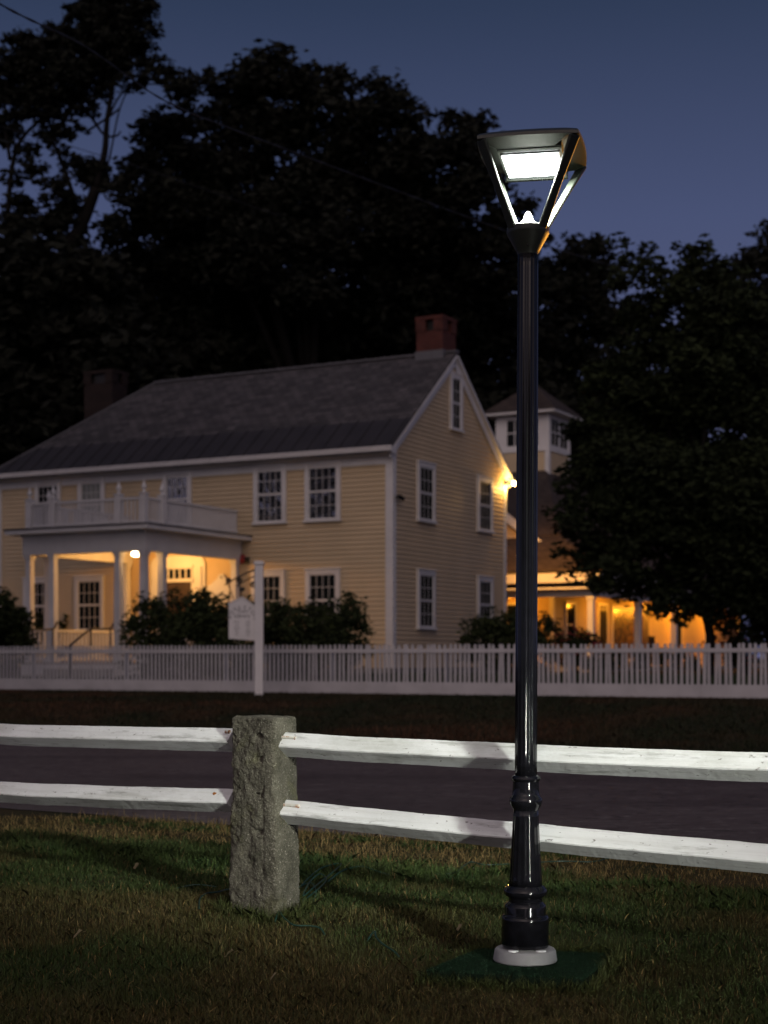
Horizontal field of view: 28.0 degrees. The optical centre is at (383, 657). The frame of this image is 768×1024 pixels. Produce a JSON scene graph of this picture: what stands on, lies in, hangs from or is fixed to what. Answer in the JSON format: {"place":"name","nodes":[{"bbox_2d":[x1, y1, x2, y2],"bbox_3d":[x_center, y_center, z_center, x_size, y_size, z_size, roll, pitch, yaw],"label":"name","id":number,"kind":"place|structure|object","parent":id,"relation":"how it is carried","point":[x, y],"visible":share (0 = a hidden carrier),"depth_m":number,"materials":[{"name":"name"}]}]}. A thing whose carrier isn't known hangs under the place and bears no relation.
{"place":"outdoors","nodes":[
{"label":"outdoors","id":0,"kind":"place"},
{"bbox_2d":[0,126,279,215],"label":"overhead cable","id":1,"kind":"object","parent":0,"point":[136,166],"visible":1,"depth_m":41.94,"materials":[{"name":"black rubber"}]},
{"bbox_2d":[0,3,646,275],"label":"overhead cable","id":2,"kind":"object","parent":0,"point":[92,51],"visible":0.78,"depth_m":23.14,"materials":[{"name":"black rubber"}]},
{"bbox_2d":[0,744,767,843],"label":"road","id":3,"kind":"structure","parent":0,"point":[723,810],"depth_m":12.63,"materials":[{"name":"grey asphalt"}]},
{"bbox_2d":[0,658,767,1023],"bbox_3d":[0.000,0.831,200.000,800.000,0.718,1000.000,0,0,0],"label":"ground","id":4,"kind":"structure","parent":0,"point":[338,850],"depth_m":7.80,"materials":[{"name":"green plant"}]},
{"bbox_2d":[0,73,13,143],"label":"tree","id":5,"kind":"object","parent":4,"relation":"on","point":[2,140],"depth_m":32.40,"materials":[{"name":"green plant"}]},
{"bbox_2d":[0,586,40,678],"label":"shrub","id":6,"kind":"object","parent":4,"relation":"on","point":[15,628],"visible":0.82,"depth_m":37.13,"materials":[{"name":"green plant"}]},
{"bbox_2d":[35,611,68,657],"bbox_3d":[-9.898,-0.407,45.104,1.188,1.901,1.229,0,0,-42],"label":"shrub","id":7,"kind":"object","parent":4,"relation":"on","point":[41,621],"visible":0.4,"depth_m":45.04,"materials":[{"name":"green plant"}]},
{"bbox_2d":[0,224,183,465],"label":"tree","id":8,"kind":"object","parent":4,"relation":"on","point":[62,320],"visible":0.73,"depth_m":52.66,"materials":[{"name":"green plant"}]},
{"bbox_2d":[0,0,205,364],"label":"tree","id":9,"kind":"object","parent":4,"relation":"on","point":[34,67],"visible":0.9,"depth_m":57.64,"materials":[{"name":"green plant"}]},
{"bbox_2d":[115,586,272,680],"bbox_3d":[-4.337,-0.414,35.328,3.596,2.462,2.601,0,0,0],"label":"shrub","id":10,"kind":"object","parent":4,"relation":"on","point":[200,621],"visible":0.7,"depth_m":34.95,"materials":[{"name":"green plant"}]},
{"bbox_2d":[178,884,215,888],"bbox_3d":[-0.874,1.065,7.165,0.187,0.016,0.043,0,0,-8],"label":"green cord","id":11,"kind":"object","parent":4,"relation":"on","point":[198,885],"visible":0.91,"depth_m":7.17,"materials":[{"name":"green plastic"}]},
{"bbox_2d":[198,889,228,908],"bbox_3d":[-0.770,1.069,6.870,0.062,0.036,0.458,0,0,14],"label":"green cord","id":12,"kind":"object","parent":4,"relation":"on","point":[209,893],"visible":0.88,"depth_m":6.89,"materials":[{"name":"green plastic"}]},
{"bbox_2d":[225,561,264,694],"bbox_3d":[-2.606,-0.435,28.800,0.749,2.716,0.200,0,0,0],"label":"sign post","id":13,"kind":"object","parent":4,"relation":"on","point":[246,619],"visible":1,"depth_m":28.77,"materials":[{"name":"white wood"}]},
{"bbox_2d":[0,314,515,678],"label":"yellow house","id":14,"kind":"structure","parent":4,"relation":"on","point":[382,483],"depth_m":42.45,"materials":[{"name":"wood"}]},
{"bbox_2d":[22,577,43,626],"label":"window","id":15,"kind":"structure","parent":14,"relation":"in","point":[38,581],"depth_m":45.55,"materials":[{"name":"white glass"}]},
{"bbox_2d":[34,478,61,526],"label":"window","id":16,"kind":"structure","parent":14,"relation":"in","point":[40,493],"depth_m":45.44,"materials":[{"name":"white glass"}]},
{"bbox_2d":[73,575,104,630],"bbox_3d":[-8.535,-1.544,44.643,1.116,1.638,0.120,0,0,28],"label":"window","id":17,"kind":"structure","parent":14,"relation":"in","point":[89,590],"depth_m":44.65,"materials":[{"name":"white glass"}]},
{"bbox_2d":[77,475,105,522],"bbox_3d":[-8.474,-4.449,44.611,1.036,1.628,0.120,0,0,28],"label":"window","id":18,"kind":"structure","parent":14,"relation":"in","point":[86,491],"depth_m":44.60,"materials":[{"name":"white wood"}]},
{"bbox_2d":[162,469,191,524],"bbox_3d":[-5.797,-4.449,43.168,1.036,1.628,0.120,0,0,28],"label":"window","id":19,"kind":"structure","parent":14,"relation":"in","point":[176,489],"depth_m":43.15,"materials":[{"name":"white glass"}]},
{"bbox_2d":[151,555,205,644],"bbox_3d":[-5.783,-1.355,43.125,1.860,2.970,0.111,0,0,28],"label":"front door","id":20,"kind":"structure","parent":14,"relation":"in","point":[187,573],"depth_m":43.04,"materials":[{"name":"white wood"}]},
{"bbox_2d":[250,569,285,616],"bbox_3d":[-3.145,-1.544,41.737,1.116,1.638,0.120,0,0,28],"label":"window","id":21,"kind":"structure","parent":14,"relation":"in","point":[274,580],"depth_m":41.68,"materials":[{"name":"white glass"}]},
{"bbox_2d":[251,462,287,524],"bbox_3d":[-3.093,-4.439,41.710,1.096,1.688,0.120,0,0,28],"label":"window","id":22,"kind":"structure","parent":14,"relation":"in","point":[269,488],"depth_m":41.72,"materials":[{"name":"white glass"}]},
{"bbox_2d":[303,458,341,522],"bbox_3d":[-1.633,-4.439,40.926,1.156,1.688,0.120,0,0,28],"label":"window","id":23,"kind":"structure","parent":14,"relation":"in","point":[322,486],"depth_m":40.93,"materials":[{"name":"white glass"}]},
{"bbox_2d":[304,568,340,622],"bbox_3d":[-1.631,-1.544,40.922,1.116,1.638,0.120,0,0,28],"label":"window","id":24,"kind":"structure","parent":14,"relation":"in","point":[320,583],"depth_m":40.93,"materials":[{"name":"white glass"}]},
{"bbox_2d":[416,460,437,523],"bbox_3d":[1.150,-4.454,41.618,0.120,1.638,1.096,0,0,28],"label":"window","id":25,"kind":"structure","parent":14,"relation":"in","point":[426,471],"depth_m":41.60,"materials":[{"name":"white"}]},
{"bbox_2d":[416,568,437,629],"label":"window","id":26,"kind":"structure","parent":14,"relation":"in","point":[426,578],"depth_m":41.60,"materials":[{"name":"white wood"}]},
{"bbox_2d":[448,371,464,432],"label":"window","id":27,"kind":"structure","parent":14,"relation":"in","point":[456,381],"depth_m":43.24,"materials":[{"name":"white"}]},
{"bbox_2d":[476,474,494,533],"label":"window","id":28,"kind":"structure","parent":14,"relation":"in","point":[485,484],"depth_m":44.97,"materials":[{"name":"white wood"}]},
{"bbox_2d":[476,575,494,623],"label":"window","id":29,"kind":"structure","parent":14,"relation":"in","point":[485,584],"depth_m":44.96,"materials":[{"name":"white wood"}]},
{"bbox_2d":[274,911,324,934],"bbox_3d":[-0.357,1.097,6.350,0.069,0.052,0.365,0,0,-38],"label":"green cord","id":30,"kind":"object","parent":4,"relation":"on","point":[321,929],"visible":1,"depth_m":6.31,"materials":[{"name":"green plastic"}]},
{"bbox_2d":[240,590,375,678],"bbox_3d":[-1.804,-0.422,36.599,2.531,2.330,3.149,0,0,-43],"label":"shrub","id":31,"kind":"object","parent":4,"relation":"on","point":[332,630],"visible":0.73,"depth_m":35.91,"materials":[{"name":"green plant"}]},
{"bbox_2d":[299,863,341,900],"bbox_3d":[-0.322,1.051,7.271,0.131,0.045,0.967,0,0,6],"label":"green cord","id":32,"kind":"object","parent":4,"relation":"on","point":[310,882],"visible":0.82,"depth_m":7.19,"materials":[{"name":"green plastic"}]},
{"bbox_2d":[89,38,555,367],"bbox_3d":[-2.806,-12.015,61.623,19.509,25.663,10.712,0,0,0],"label":"tree","id":33,"kind":"object","parent":4,"relation":"on","point":[324,212],"visible":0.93,"depth_m":60.74,"materials":[{"name":"green plant"}]},
{"bbox_2d":[89,235,584,435],"bbox_3d":[-4.211,-9.215,65.897,25.440,20.153,11.545,0,0,0],"label":"tree","id":34,"kind":"object","parent":4,"relation":"on","point":[203,334],"visible":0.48,"depth_m":63.71,"materials":[{"name":"green plant"}]},
{"bbox_2d":[327,866,386,881],"bbox_3d":[-0.173,1.055,7.512,0.398,0.035,0.220,0,0,-37],"label":"green cord","id":35,"kind":"object","parent":4,"relation":"on","point":[350,868],"visible":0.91,"depth_m":7.55,"materials":[{"name":"green plastic"}]},
{"bbox_2d":[366,930,398,956],"bbox_3d":[-0.013,1.127,6.048,0.058,0.057,0.316,0,0,-19],"label":"green cord","id":36,"kind":"object","parent":4,"relation":"on","point":[383,944],"visible":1,"depth_m":6.05,"materials":[{"name":"green plastic"}]},
{"bbox_2d":[0,715,767,918],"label":"rail fence","id":37,"kind":"object","parent":4,"relation":"on","point":[265,807],"visible":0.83,"depth_m":6.48,"materials":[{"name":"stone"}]},
{"bbox_2d":[0,643,767,697],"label":"picket fence","id":38,"kind":"object","parent":4,"relation":"on","point":[616,689],"visible":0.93,"depth_m":29.21,"materials":[{"name":"white wood"}]},
{"bbox_2d":[8,816,767,918],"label":"weed growth","id":39,"kind":"object","parent":4,"relation":"on","point":[200,863],"visible":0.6,"depth_m":7.98,"materials":[{"name":"green plant"}]},
{"bbox_2d":[455,605,566,673],"bbox_3d":[3.144,-0.398,38.484,2.779,1.946,2.224,0,0,0],"label":"shrub","id":40,"kind":"object","parent":4,"relation":"on","point":[492,631],"visible":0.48,"depth_m":38.33,"materials":[{"name":"green plant"}]},
{"bbox_2d":[426,948,608,991],"bbox_3d":[0.515,1.147,5.673,0.635,0.067,0.492,0,0,15],"label":"turf mat","id":41,"kind":"object","parent":4,"relation":"on","point":[569,965],"visible":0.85,"depth_m":5.53,"materials":[{"name":"green plant"}]},
{"bbox_2d":[477,128,586,965],"bbox_3d":[0.553,-0.400,5.730,0.390,3.036,0.436,0,0,10],"label":"street lamp","id":42,"kind":"object","parent":41,"relation":"on","point":[556,155],"visible":1,"depth_m":5.65,"materials":[{"name":"black metal"}]},
{"bbox_2d":[436,858,608,874],"bbox_3d":[0.811,1.060,7.934,1.310,0.027,0.266,0,0,-24],"label":"green cord","id":43,"kind":"object","parent":4,"relation":"on","point":[541,862],"visible":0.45,"depth_m":7.96,"materials":[{"name":"green plastic"}]},
{"bbox_2d":[490,379,662,548],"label":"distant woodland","id":44,"kind":"object","parent":4,"relation":"on","point":[491,425],"depth_m":82.43,"materials":[{"name":"green plant"}]},
{"bbox_2d":[551,622,603,673],"bbox_3d":[5.298,-0.208,42.001,1.232,1.506,1.328,0,0,-36],"label":"flowering shrub","id":45,"kind":"object","parent":4,"relation":"on","point":[583,638],"visible":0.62,"depth_m":41.90,"materials":[{"name":"green plant"}]},
{"bbox_2d":[492,230,673,487],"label":"tree","id":46,"kind":"object","parent":4,"relation":"on","point":[579,281],"visible":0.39,"depth_m":68.29,"materials":[{"name":"green plant"}]},
{"bbox_2d":[484,386,763,671],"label":"porch building","id":47,"kind":"structure","parent":4,"relation":"on","point":[608,619],"depth_m":57.55,"materials":[{"name":"wood"}]},
{"bbox_2d":[508,602,515,636],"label":"window","id":48,"kind":"structure","parent":47,"relation":"in","point":[510,604],"depth_m":53.79,"materials":[{"name":"yellow glass"}]},
{"bbox_2d":[564,601,576,646],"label":"window","id":49,"kind":"structure","parent":47,"relation":"in","point":[570,614],"depth_m":54.53,"materials":[{"name":"black glass"}]},
{"bbox_2d":[597,602,608,656],"bbox_3d":[8.141,-0.845,57.412,0.072,2.350,1.080,0,0,28],"label":"door","id":50,"kind":"structure","parent":47,"relation":"in","point":[602,608],"depth_m":57.38,"materials":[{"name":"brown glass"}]},
{"bbox_2d":[611,605,633,661],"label":"picture window","id":51,"kind":"structure","parent":47,"relation":"in","point":[622,618],"depth_m":59.31,"materials":[{"name":"yellow glass"}]},
{"bbox_2d":[677,611,682,652],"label":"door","id":52,"kind":"structure","parent":47,"relation":"in","point":[679,630],"depth_m":65.53,"materials":[{"name":"glass"}]},
{"bbox_2d":[583,647,701,674],"bbox_3d":[6.797,0.135,39.875,3.346,0.860,1.122,0,0,0],"label":"shrub","id":53,"kind":"object","parent":4,"relation":"on","point":[661,658],"visible":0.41,"depth_m":39.82,"materials":[{"name":"green plant"}]},
{"bbox_2d":[541,231,767,675],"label":"tree","id":54,"kind":"object","parent":4,"relation":"on","point":[684,492],"visible":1,"depth_m":35.28,"materials":[{"name":"green plant"}]},
{"bbox_2d":[681,218,767,668],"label":"tree","id":55,"kind":"object","parent":4,"relation":"on","point":[754,258],"visible":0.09,"depth_m":61.58,"materials":[{"name":"green plant"}]},
{"bbox_2d":[699,625,767,674],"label":"flowering shrub","id":56,"kind":"object","parent":4,"relation":"on","point":[734,655],"visible":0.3,"depth_m":39.87,"materials":[{"name":"green plant"}]},
{"bbox_2d":[0,688,767,751],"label":"verge grass","id":57,"kind":"structure","parent":0,"point":[431,698],"depth_m":23.61,"materials":[{"name":"green plant"}]},
{"bbox_2d":[0,0,767,657],"label":"sky","id":58,"kind":"structure","parent":0,"point":[667,100],"materials":[{"name":"blue"}]},
{"bbox_2d":[1,671,767,696],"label":"garden grass","id":59,"kind":"structure","parent":0,"point":[734,679],"depth_m":34.22,"materials":[{"name":"green plant"}]},
{"bbox_2d":[208,892,630,995],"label":"edge grass","id":60,"kind":"structure","parent":0,"point":[304,908],"depth_m":5.69,"materials":[{"name":"green plant"}]},
{"bbox_2d":[649,636,667,664],"bbox_3d":[10.487,-0.240,58.875,0.585,1.140,0.680,0,0,28],"label":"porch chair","id":61,"kind":"object","parent":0,"point":[651,640],"visible":0.44,"depth_m":58.90,"materials":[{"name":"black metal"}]}
]}

